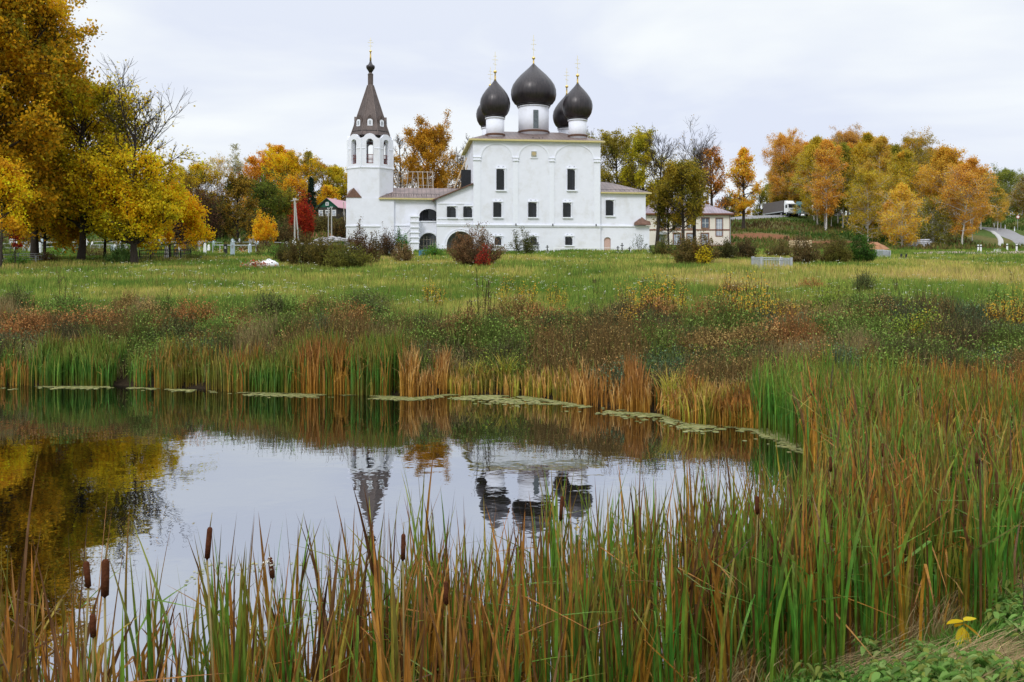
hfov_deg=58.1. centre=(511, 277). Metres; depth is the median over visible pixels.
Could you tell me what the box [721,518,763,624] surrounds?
cattail clump
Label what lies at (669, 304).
bank bush
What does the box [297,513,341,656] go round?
cattail clump
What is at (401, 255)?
scrub bush
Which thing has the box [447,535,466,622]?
cattail clump
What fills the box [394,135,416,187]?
linden tree
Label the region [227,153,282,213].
hillside tree
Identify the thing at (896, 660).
leafy herb
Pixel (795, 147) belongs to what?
birch tree
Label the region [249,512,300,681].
cattail clump
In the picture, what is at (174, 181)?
hillside tree
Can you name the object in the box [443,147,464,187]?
linden tree
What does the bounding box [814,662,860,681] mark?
leafy herb
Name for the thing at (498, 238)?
window
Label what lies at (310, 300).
bank bush
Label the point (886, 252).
grave fence
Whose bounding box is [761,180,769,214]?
hillside tree
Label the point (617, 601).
cattail clump
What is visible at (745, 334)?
bank bush
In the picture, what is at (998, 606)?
leafy herb
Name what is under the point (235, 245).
grave fence
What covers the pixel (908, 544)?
cattail clump
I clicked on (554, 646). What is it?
cattail clump
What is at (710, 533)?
cattail clump
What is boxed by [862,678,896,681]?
leafy herb
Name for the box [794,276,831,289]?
bank bush
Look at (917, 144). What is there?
birch tree
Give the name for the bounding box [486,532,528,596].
cattail clump
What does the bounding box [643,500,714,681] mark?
cattail clump
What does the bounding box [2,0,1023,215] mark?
sky
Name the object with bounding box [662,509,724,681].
cattail clump
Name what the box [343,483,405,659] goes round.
cattail clump
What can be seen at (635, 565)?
cattail clump
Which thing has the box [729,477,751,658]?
cattail clump
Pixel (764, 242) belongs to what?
hillside grass
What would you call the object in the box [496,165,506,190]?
window
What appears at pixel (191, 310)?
bank bush
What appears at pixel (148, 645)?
cattail clump
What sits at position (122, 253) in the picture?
pale bush
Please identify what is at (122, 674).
cattail clump
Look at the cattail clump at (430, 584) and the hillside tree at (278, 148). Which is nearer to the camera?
the cattail clump at (430, 584)
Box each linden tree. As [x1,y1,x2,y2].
[3,61,155,260]
[63,52,219,263]
[394,107,464,187]
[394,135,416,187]
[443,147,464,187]
[587,127,649,187]
[615,125,667,206]
[642,126,682,249]
[646,175,686,247]
[653,158,713,242]
[674,114,720,238]
[687,130,718,196]
[697,144,731,209]
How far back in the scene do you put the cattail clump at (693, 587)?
8.37 m
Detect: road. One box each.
[731,215,804,219]
[979,227,1023,246]
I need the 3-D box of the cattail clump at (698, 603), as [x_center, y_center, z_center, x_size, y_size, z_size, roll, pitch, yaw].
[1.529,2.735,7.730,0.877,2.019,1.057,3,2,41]
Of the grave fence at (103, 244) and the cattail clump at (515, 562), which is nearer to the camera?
the cattail clump at (515, 562)
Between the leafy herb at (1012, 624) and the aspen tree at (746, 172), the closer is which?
the leafy herb at (1012, 624)
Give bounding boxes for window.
[447,205,456,218]
[463,205,473,218]
[493,199,502,217]
[493,233,502,245]
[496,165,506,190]
[528,199,538,217]
[529,233,538,245]
[562,199,572,217]
[565,233,574,245]
[566,165,576,190]
[605,199,615,216]
[673,233,680,244]
[686,233,692,238]
[700,233,708,243]
[701,217,709,228]
[715,218,722,235]
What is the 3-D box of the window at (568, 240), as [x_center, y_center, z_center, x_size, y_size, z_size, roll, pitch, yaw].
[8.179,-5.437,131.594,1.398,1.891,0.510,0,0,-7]
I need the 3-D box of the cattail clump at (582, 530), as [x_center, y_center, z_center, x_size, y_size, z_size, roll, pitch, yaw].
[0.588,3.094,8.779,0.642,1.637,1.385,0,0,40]
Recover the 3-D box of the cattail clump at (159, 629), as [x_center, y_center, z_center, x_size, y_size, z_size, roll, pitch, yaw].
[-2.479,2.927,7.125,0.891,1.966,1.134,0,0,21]
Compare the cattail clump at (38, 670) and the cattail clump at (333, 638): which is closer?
the cattail clump at (38, 670)
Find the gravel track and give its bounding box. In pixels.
[913,251,1023,253]
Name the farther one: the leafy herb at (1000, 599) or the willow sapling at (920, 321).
the willow sapling at (920, 321)
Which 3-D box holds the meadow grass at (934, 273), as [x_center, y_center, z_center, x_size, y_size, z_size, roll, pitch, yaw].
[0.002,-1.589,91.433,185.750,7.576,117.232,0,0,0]
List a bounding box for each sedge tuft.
[458,364,471,383]
[463,359,485,375]
[486,350,521,386]
[646,361,685,412]
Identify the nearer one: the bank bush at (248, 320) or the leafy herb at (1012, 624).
the leafy herb at (1012, 624)
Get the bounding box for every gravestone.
[223,244,226,253]
[230,242,234,254]
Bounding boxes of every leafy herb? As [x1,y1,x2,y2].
[784,667,809,681]
[793,660,849,681]
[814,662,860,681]
[851,636,894,664]
[855,659,890,673]
[855,661,872,681]
[861,660,900,680]
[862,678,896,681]
[864,664,890,681]
[868,659,933,681]
[869,659,911,675]
[875,645,907,664]
[888,656,907,671]
[900,661,943,681]
[901,638,949,659]
[902,643,954,662]
[906,661,937,679]
[906,674,937,681]
[910,638,933,651]
[916,652,958,675]
[917,658,984,681]
[921,647,970,676]
[938,652,985,680]
[938,667,994,681]
[949,639,1002,656]
[955,648,1012,681]
[961,651,1022,681]
[984,598,1021,633]
[987,617,1023,658]
[988,583,1022,608]
[989,599,1022,620]
[992,669,1020,681]
[993,657,1023,681]
[997,589,1022,602]
[1005,577,1023,593]
[1005,588,1022,604]
[1006,667,1023,681]
[1008,613,1023,640]
[1009,600,1023,617]
[1012,605,1023,622]
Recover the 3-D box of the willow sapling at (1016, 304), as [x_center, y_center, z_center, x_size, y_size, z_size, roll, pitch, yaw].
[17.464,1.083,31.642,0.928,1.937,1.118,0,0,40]
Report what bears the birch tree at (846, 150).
on the ground at (986, 236)
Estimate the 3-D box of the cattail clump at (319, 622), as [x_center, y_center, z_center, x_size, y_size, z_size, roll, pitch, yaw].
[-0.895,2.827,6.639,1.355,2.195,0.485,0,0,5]
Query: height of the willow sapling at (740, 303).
1.840 m
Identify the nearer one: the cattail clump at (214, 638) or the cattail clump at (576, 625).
the cattail clump at (214, 638)
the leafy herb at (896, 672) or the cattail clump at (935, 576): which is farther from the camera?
the cattail clump at (935, 576)
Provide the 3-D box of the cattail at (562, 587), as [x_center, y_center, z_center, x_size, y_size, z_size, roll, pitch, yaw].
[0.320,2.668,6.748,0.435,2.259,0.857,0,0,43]
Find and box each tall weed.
[508,226,538,254]
[630,234,647,251]
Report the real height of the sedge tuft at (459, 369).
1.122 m
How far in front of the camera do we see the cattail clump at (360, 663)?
6.92 m
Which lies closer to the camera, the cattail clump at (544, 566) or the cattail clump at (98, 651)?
the cattail clump at (98, 651)
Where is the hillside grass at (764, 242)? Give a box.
[0,214,1023,249]
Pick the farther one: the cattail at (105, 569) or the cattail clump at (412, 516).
the cattail clump at (412, 516)
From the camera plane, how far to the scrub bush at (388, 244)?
103.08 m
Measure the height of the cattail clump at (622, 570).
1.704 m
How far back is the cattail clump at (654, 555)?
9.70 m
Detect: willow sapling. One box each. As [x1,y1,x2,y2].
[423,279,437,304]
[434,284,446,304]
[494,277,514,304]
[517,278,538,308]
[545,286,560,310]
[554,285,567,309]
[615,278,637,306]
[616,286,645,324]
[638,270,664,313]
[651,275,674,306]
[661,273,690,310]
[713,271,743,306]
[727,287,752,318]
[734,275,762,312]
[742,270,777,322]
[758,295,786,321]
[770,296,799,320]
[910,307,928,335]
[982,296,1011,326]
[993,291,1023,325]
[1007,281,1023,325]
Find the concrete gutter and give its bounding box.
[991,231,1003,251]
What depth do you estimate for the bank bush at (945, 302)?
31.55 m
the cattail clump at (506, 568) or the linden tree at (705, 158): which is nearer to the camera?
the cattail clump at (506, 568)
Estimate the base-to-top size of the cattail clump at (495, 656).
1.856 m
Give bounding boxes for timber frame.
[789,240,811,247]
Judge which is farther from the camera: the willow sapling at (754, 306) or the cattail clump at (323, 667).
the willow sapling at (754, 306)
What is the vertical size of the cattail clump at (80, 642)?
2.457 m
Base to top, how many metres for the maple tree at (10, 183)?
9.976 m
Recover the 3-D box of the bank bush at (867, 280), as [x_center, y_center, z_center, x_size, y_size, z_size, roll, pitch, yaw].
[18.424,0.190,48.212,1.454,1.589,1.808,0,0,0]
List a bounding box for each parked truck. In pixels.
[763,200,795,214]
[788,201,808,215]
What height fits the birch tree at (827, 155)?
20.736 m
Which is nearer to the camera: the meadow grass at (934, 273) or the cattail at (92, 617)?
the cattail at (92, 617)
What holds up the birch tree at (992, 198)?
on the ground at (986, 236)
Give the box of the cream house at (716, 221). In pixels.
[646,202,733,244]
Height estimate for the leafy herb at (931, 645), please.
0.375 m
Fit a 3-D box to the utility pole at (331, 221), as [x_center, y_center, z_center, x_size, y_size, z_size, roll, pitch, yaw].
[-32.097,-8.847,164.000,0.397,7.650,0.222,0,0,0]
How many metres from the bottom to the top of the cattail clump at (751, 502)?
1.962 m
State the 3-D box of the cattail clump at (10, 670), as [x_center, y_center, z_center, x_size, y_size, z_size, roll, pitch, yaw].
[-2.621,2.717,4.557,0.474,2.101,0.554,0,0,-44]
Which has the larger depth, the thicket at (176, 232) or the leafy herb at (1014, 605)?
the thicket at (176, 232)
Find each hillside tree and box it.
[161,175,192,194]
[163,164,202,196]
[177,159,226,208]
[205,198,236,237]
[212,169,265,241]
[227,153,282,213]
[244,164,289,223]
[256,143,298,187]
[258,147,323,212]
[269,164,311,213]
[269,185,301,220]
[307,160,345,209]
[316,165,346,200]
[316,184,340,204]
[341,172,346,200]
[726,191,749,215]
[747,186,772,215]
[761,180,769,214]
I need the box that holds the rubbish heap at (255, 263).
[237,257,272,268]
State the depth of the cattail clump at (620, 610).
7.73 m
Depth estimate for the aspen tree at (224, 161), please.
256.81 m
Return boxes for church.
[379,35,651,250]
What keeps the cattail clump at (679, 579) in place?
in the pond water
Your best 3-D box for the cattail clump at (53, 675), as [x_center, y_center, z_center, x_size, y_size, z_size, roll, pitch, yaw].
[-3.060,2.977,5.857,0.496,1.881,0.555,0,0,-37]
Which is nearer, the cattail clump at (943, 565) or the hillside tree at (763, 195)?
the cattail clump at (943, 565)
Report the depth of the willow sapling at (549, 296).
39.43 m
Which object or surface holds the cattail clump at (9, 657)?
on the ground at (986, 236)
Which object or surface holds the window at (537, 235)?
in the church
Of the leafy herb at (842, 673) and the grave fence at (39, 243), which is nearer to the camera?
the leafy herb at (842, 673)
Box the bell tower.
[345,38,393,248]
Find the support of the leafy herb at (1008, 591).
on the ground at (986, 236)
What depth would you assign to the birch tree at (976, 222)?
171.60 m
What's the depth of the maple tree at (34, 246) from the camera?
94.71 m
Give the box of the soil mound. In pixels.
[858,242,888,249]
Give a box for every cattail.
[52,543,109,681]
[83,546,133,681]
[89,598,111,681]
[204,515,270,681]
[223,544,281,681]
[371,525,438,681]
[399,571,503,681]
[512,490,602,680]
[723,492,774,681]
[827,455,833,514]
[881,440,890,481]
[939,449,977,483]
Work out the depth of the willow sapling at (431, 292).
41.97 m
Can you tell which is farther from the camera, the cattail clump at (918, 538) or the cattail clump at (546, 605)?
the cattail clump at (918, 538)
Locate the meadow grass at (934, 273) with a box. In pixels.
[0,246,1023,330]
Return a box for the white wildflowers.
[2,251,1021,308]
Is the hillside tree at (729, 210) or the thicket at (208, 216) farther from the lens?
the hillside tree at (729, 210)
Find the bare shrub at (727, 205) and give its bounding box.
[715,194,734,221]
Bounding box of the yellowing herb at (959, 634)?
[946,617,982,645]
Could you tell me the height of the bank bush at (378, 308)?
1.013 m
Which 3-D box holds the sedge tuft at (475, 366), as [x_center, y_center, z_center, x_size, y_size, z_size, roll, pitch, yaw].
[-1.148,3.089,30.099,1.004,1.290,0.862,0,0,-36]
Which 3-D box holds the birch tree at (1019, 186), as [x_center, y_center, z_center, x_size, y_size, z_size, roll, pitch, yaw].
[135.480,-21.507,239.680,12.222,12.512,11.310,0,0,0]
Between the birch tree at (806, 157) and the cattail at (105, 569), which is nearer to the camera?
the cattail at (105, 569)
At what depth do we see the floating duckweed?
27.07 m
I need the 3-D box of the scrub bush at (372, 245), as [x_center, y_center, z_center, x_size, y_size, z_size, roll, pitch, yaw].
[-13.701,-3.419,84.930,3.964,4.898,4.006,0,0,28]
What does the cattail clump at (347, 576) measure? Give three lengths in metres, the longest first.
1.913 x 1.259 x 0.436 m
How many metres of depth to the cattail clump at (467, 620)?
7.74 m
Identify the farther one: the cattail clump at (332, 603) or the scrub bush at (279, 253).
the scrub bush at (279, 253)
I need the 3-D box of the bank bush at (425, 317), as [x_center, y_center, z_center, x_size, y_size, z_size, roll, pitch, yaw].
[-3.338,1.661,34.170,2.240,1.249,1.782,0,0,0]
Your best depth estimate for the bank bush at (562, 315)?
33.46 m
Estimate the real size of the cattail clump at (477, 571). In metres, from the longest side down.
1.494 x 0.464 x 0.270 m
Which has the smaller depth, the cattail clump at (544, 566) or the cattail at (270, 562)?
the cattail at (270, 562)
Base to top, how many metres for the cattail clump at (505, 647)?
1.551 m
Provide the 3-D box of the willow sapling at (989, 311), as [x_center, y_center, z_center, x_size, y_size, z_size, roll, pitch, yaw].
[16.653,1.335,31.657,0.983,1.557,0.840,0,0,9]
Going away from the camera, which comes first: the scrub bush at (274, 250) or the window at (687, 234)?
the scrub bush at (274, 250)
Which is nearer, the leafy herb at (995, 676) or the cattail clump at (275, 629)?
the leafy herb at (995, 676)
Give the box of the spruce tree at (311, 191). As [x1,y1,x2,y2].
[305,176,317,214]
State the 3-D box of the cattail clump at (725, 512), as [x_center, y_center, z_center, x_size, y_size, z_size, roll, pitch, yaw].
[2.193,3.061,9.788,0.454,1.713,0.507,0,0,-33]
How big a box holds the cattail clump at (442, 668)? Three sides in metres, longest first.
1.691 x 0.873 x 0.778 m
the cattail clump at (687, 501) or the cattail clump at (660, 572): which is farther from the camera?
the cattail clump at (687, 501)
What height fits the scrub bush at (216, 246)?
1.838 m
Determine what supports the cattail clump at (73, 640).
on the ground at (986, 236)
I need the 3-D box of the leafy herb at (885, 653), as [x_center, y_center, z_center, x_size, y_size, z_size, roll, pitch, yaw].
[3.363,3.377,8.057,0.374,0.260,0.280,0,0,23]
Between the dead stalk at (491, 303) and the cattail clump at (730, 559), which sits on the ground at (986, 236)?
the dead stalk at (491, 303)
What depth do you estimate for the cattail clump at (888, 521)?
9.84 m
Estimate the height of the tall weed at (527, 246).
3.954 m
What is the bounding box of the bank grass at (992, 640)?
[675,554,1023,681]
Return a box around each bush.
[0,283,36,311]
[0,295,76,336]
[2,252,32,266]
[3,233,25,255]
[34,288,92,318]
[35,249,62,261]
[46,245,70,254]
[49,299,129,332]
[69,242,90,252]
[86,242,110,255]
[100,242,139,263]
[108,287,148,308]
[119,295,181,321]
[141,308,205,344]
[147,240,168,248]
[165,294,221,327]
[178,240,199,252]
[185,248,207,260]
[194,308,240,335]
[205,240,223,249]
[222,310,269,332]
[227,237,247,250]
[246,207,279,245]
[246,289,287,319]
[251,234,279,255]
[261,236,289,259]
[272,291,309,315]
[273,238,295,263]
[281,225,320,265]
[287,187,318,242]
[293,291,323,315]
[302,227,343,267]
[323,241,374,268]
[324,297,369,322]
[343,216,386,264]
[344,286,395,313]
[361,296,390,316]
[371,304,415,328]
[377,221,399,256]
[390,235,414,261]
[394,226,411,252]
[396,306,446,334]
[422,241,445,255]
[444,221,507,265]
[446,301,483,342]
[472,310,515,333]
[474,243,491,265]
[487,286,546,321]
[502,306,544,336]
[515,300,565,317]
[538,300,586,326]
[556,306,594,335]
[578,298,627,332]
[586,304,635,330]
[608,293,642,312]
[629,287,676,317]
[649,232,677,255]
[653,294,685,315]
[661,322,710,336]
[662,315,738,356]
[665,225,722,263]
[686,305,736,325]
[691,283,757,323]
[695,242,712,263]
[710,309,786,357]
[713,236,739,258]
[720,281,745,292]
[731,317,771,336]
[735,233,760,258]
[759,237,792,256]
[759,315,801,349]
[765,300,806,317]
[770,290,830,320]
[789,227,823,263]
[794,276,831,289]
[801,314,848,330]
[809,278,855,309]
[814,227,854,263]
[838,288,871,305]
[841,292,898,324]
[846,233,877,262]
[849,269,880,292]
[868,309,915,328]
[883,294,951,339]
[923,323,971,352]
[925,287,978,327]
[951,293,984,312]
[974,280,1013,306]
[1009,316,1023,342]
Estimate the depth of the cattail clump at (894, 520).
10.08 m
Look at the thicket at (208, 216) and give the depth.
164.48 m
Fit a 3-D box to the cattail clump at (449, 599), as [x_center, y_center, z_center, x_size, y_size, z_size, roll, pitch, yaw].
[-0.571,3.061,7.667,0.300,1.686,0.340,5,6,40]
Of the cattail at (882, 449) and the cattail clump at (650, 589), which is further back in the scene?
the cattail at (882, 449)
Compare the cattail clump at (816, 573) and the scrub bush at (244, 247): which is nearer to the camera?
the cattail clump at (816, 573)
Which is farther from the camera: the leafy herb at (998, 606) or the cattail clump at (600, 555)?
the leafy herb at (998, 606)
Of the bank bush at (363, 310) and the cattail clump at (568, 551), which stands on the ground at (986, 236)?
the bank bush at (363, 310)
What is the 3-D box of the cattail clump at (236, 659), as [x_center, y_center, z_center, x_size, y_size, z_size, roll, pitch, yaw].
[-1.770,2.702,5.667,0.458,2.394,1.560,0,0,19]
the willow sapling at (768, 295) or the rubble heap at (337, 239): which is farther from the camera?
the rubble heap at (337, 239)
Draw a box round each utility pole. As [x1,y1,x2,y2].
[291,198,299,252]
[327,208,329,236]
[330,207,332,243]
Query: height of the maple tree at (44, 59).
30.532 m
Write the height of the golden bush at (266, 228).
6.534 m
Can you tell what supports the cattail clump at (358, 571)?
in the pond water
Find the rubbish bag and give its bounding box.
[261,259,279,266]
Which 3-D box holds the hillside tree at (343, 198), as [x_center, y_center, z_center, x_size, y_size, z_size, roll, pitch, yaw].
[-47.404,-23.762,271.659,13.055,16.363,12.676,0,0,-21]
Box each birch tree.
[298,148,329,209]
[761,128,808,199]
[761,162,789,202]
[766,157,790,199]
[776,155,800,202]
[786,135,839,224]
[794,139,817,219]
[802,137,850,229]
[810,174,835,227]
[823,190,843,225]
[827,140,858,226]
[829,122,864,220]
[839,165,893,240]
[840,130,883,228]
[840,141,857,222]
[852,135,895,205]
[857,152,883,194]
[858,184,881,237]
[869,148,935,232]
[872,182,935,246]
[875,142,901,175]
[876,198,902,239]
[897,126,942,210]
[905,194,959,242]
[908,144,982,242]
[926,182,950,234]
[929,154,1008,244]
[958,171,1005,229]
[961,199,985,239]
[988,163,1023,214]
[988,169,1010,198]
[990,189,1008,229]
[994,188,1011,227]
[1006,182,1023,214]
[1012,172,1023,209]
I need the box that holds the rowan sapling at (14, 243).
[6,222,24,264]
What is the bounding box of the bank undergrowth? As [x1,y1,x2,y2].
[0,276,1023,416]
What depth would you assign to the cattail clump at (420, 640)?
6.94 m
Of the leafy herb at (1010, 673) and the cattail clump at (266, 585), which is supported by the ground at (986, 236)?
the leafy herb at (1010, 673)
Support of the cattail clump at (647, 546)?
in the pond water
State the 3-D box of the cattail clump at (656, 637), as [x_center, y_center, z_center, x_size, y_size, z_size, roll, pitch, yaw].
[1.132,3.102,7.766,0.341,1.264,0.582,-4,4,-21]
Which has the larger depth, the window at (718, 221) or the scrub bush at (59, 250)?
the window at (718, 221)
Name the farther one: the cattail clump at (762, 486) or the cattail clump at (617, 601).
the cattail clump at (762, 486)
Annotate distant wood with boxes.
[205,196,1023,217]
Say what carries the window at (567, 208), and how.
in the church
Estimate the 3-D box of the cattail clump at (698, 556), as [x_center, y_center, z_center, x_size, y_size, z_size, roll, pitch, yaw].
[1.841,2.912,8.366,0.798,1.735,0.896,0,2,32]
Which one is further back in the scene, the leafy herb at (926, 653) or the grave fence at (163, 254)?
the grave fence at (163, 254)
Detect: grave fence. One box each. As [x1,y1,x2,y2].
[3,242,55,250]
[3,253,49,260]
[90,244,128,248]
[139,249,190,260]
[212,244,255,253]
[751,256,792,269]
[874,250,890,256]
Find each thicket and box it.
[172,190,207,242]
[177,170,207,204]
[193,170,226,242]
[206,169,236,218]
[242,214,262,233]
[259,213,304,243]
[310,207,337,231]
[329,212,345,237]
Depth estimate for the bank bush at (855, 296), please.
37.98 m
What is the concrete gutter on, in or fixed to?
on the ground at (986, 236)
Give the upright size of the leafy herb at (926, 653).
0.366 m
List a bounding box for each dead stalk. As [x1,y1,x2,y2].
[56,271,67,310]
[472,260,490,312]
[480,276,491,316]
[486,281,500,318]
[591,275,601,296]
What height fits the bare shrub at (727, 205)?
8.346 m
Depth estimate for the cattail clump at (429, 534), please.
8.89 m
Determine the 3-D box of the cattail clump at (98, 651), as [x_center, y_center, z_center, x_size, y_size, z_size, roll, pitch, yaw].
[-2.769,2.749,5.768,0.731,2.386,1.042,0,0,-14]
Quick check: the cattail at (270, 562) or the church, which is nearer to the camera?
the cattail at (270, 562)
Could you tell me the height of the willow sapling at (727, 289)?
2.289 m
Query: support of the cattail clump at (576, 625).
in the pond water
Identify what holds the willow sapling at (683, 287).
on the ground at (986, 236)
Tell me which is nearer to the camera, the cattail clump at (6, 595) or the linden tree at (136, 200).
the cattail clump at (6, 595)
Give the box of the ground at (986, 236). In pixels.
[0,216,1023,664]
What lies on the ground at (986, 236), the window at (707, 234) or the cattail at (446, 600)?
the cattail at (446, 600)
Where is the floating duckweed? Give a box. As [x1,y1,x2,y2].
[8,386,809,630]
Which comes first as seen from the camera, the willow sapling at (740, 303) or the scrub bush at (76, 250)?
the willow sapling at (740, 303)
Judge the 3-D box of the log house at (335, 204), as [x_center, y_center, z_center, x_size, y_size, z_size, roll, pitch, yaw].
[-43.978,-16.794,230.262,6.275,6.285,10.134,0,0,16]
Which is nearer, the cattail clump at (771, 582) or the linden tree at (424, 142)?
the cattail clump at (771, 582)
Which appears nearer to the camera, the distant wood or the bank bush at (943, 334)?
the bank bush at (943, 334)
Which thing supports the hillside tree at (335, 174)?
on the ground at (986, 236)
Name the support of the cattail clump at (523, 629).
in the pond water
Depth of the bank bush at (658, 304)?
35.41 m
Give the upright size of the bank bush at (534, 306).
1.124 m
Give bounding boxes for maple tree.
[0,0,106,262]
[0,21,93,258]
[0,155,41,267]
[3,194,89,255]
[69,195,162,257]
[121,180,216,258]
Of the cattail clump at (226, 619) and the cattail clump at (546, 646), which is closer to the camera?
the cattail clump at (226, 619)
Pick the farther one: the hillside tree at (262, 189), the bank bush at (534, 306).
the hillside tree at (262, 189)
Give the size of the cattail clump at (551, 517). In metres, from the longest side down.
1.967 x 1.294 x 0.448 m
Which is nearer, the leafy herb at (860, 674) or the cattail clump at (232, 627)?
the cattail clump at (232, 627)
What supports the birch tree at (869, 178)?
on the ground at (986, 236)
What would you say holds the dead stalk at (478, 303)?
on the ground at (986, 236)
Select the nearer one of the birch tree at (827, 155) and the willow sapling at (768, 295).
the willow sapling at (768, 295)
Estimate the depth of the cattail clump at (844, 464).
11.12 m
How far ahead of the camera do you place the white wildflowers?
56.57 m
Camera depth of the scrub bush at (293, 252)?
84.38 m
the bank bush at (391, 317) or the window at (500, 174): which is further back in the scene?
the window at (500, 174)
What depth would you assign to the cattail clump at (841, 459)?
11.30 m
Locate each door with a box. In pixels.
[423,209,435,220]
[604,237,609,249]
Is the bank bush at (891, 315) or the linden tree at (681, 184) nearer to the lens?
the bank bush at (891, 315)
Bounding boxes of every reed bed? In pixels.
[0,321,1023,451]
[1,360,1023,681]
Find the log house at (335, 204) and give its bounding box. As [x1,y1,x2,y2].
[316,198,345,219]
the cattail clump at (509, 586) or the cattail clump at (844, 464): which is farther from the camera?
the cattail clump at (844, 464)
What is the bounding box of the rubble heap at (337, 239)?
[302,236,356,245]
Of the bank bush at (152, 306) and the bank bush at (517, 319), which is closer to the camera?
the bank bush at (517, 319)
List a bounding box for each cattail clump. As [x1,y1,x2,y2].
[0,456,37,681]
[0,531,70,681]
[0,535,234,681]
[0,547,28,679]
[0,578,37,681]
[0,607,46,681]
[0,613,111,666]
[1,541,137,681]
[3,605,70,681]
[4,492,110,681]
[4,607,19,681]
[7,611,20,681]
[11,543,77,681]
[24,635,62,681]
[36,634,62,681]
[40,572,142,681]
[64,588,124,681]
[66,510,136,681]
[68,537,165,681]
[103,612,214,681]
[107,508,200,681]
[111,534,199,681]
[130,518,285,681]
[132,552,189,674]
[134,625,208,681]
[144,595,177,681]
[148,603,177,681]
[175,579,260,681]
[183,570,313,677]
[187,537,264,681]
[193,515,315,681]
[197,518,270,681]
[200,560,256,681]
[211,556,261,678]
[216,594,338,681]
[231,609,334,681]
[238,516,339,681]
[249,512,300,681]
[252,545,292,681]
[255,588,309,680]
[256,514,320,646]
[256,596,295,673]
[257,553,311,674]
[257,588,345,681]
[258,633,305,681]
[270,620,355,681]
[280,574,367,681]
[295,526,471,679]
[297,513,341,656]
[297,555,398,681]
[302,590,354,681]
[304,608,354,681]
[305,514,468,681]
[312,548,363,679]
[317,483,440,650]
[322,502,398,681]
[322,523,383,671]
[325,507,362,680]
[329,573,351,668]
[331,561,363,677]
[341,589,400,681]
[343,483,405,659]
[343,554,388,681]
[365,590,395,667]
[369,561,447,681]
[371,615,436,681]
[372,513,533,681]
[377,567,443,672]
[393,521,414,635]
[395,534,421,602]
[397,498,462,681]
[400,545,460,675]
[402,452,446,577]
[406,493,433,647]
[410,534,448,622]
[424,503,454,589]
[430,545,536,671]
[430,555,454,657]
[438,594,468,681]
[441,604,458,681]
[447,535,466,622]
[448,512,513,681]
[449,600,512,681]
[452,558,507,671]
[458,590,505,680]
[460,536,486,641]
[463,497,510,629]
[463,532,501,653]
[464,578,515,681]
[469,542,489,639]
[476,527,555,666]
[482,575,513,640]
[484,523,521,647]
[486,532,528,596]
[486,617,533,681]
[491,581,540,680]
[499,554,578,681]
[500,537,533,636]
[501,506,597,625]
[501,511,594,681]
[505,475,583,622]
[505,587,535,681]
[506,580,562,681]
[508,578,556,672]
[511,499,546,669]
[517,524,532,641]
[525,533,558,681]
[530,456,568,616]
[531,518,600,613]
[535,457,575,635]
[535,541,559,672]
[540,503,605,622]
[546,572,640,681]
[548,494,591,585]
[557,518,612,681]
[559,482,612,609]
[559,571,604,672]
[560,529,618,616]
[562,529,590,635]
[563,529,618,681]
[564,558,598,635]
[568,509,641,647]
[569,532,611,638]
[579,494,664,644]
[584,486,640,678]
[590,502,628,601]
[592,509,635,570]
[598,504,682,668]
[599,524,620,656]
[603,529,644,681]
[610,518,630,601]
[612,540,662,664]
[613,506,755,681]
[613,550,687,681]
[616,511,690,681]
[618,497,756,681]
[619,475,672,549]
[620,585,648,681]
[621,512,680,653]
[621,578,667,681]
[627,483,668,681]
[627,502,673,599]
[635,494,671,613]
[635,567,660,681]
[639,532,657,670]
[640,472,670,554]
[641,448,701,542]
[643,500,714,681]
[649,452,715,570]
[649,527,707,676]
[649,530,665,595]
[652,470,675,590]
[652,545,736,663]
[660,496,686,616]
[661,495,698,644]
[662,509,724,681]
[662,564,677,607]
[664,496,762,677]
[665,501,688,586]
[670,448,711,575]
[675,476,729,555]
[675,484,715,551]
[679,476,725,586]
[680,500,726,572]
[684,513,743,633]
[698,494,748,621]
[702,455,718,538]
[702,468,752,559]
[702,490,785,646]
[715,491,745,533]
[720,492,747,610]
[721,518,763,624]
[723,443,764,535]
[726,561,783,677]
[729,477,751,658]
[737,447,783,522]
[741,461,785,547]
[745,455,844,623]
[745,500,793,667]
[754,439,808,529]
[758,458,793,550]
[763,479,811,536]
[771,456,870,590]
[791,471,799,513]
[800,451,846,545]
[812,449,832,518]
[821,441,850,494]
[824,451,847,542]
[824,464,868,608]
[827,434,854,517]
[847,494,875,637]
[851,439,882,516]
[868,479,891,538]
[868,489,922,623]
[871,469,909,603]
[872,472,904,596]
[879,445,909,491]
[884,502,904,586]
[886,456,971,631]
[888,502,959,632]
[891,490,916,612]
[894,450,965,622]
[896,520,908,603]
[911,460,961,620]
[913,485,930,590]
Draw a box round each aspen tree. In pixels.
[192,153,233,200]
[225,143,243,206]
[230,157,258,215]
[723,146,763,228]
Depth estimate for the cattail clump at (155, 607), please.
7.19 m
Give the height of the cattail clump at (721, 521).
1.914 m
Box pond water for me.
[0,385,1007,681]
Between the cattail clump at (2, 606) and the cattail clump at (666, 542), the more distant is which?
the cattail clump at (666, 542)
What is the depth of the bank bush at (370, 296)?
37.56 m
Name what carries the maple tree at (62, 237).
on the ground at (986, 236)
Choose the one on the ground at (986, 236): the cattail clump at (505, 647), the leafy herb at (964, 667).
the leafy herb at (964, 667)
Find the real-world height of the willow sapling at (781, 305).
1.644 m
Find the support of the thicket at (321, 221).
on the ground at (986, 236)
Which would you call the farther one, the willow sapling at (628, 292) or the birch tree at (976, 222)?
the birch tree at (976, 222)
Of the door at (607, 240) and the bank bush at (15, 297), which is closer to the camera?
the bank bush at (15, 297)

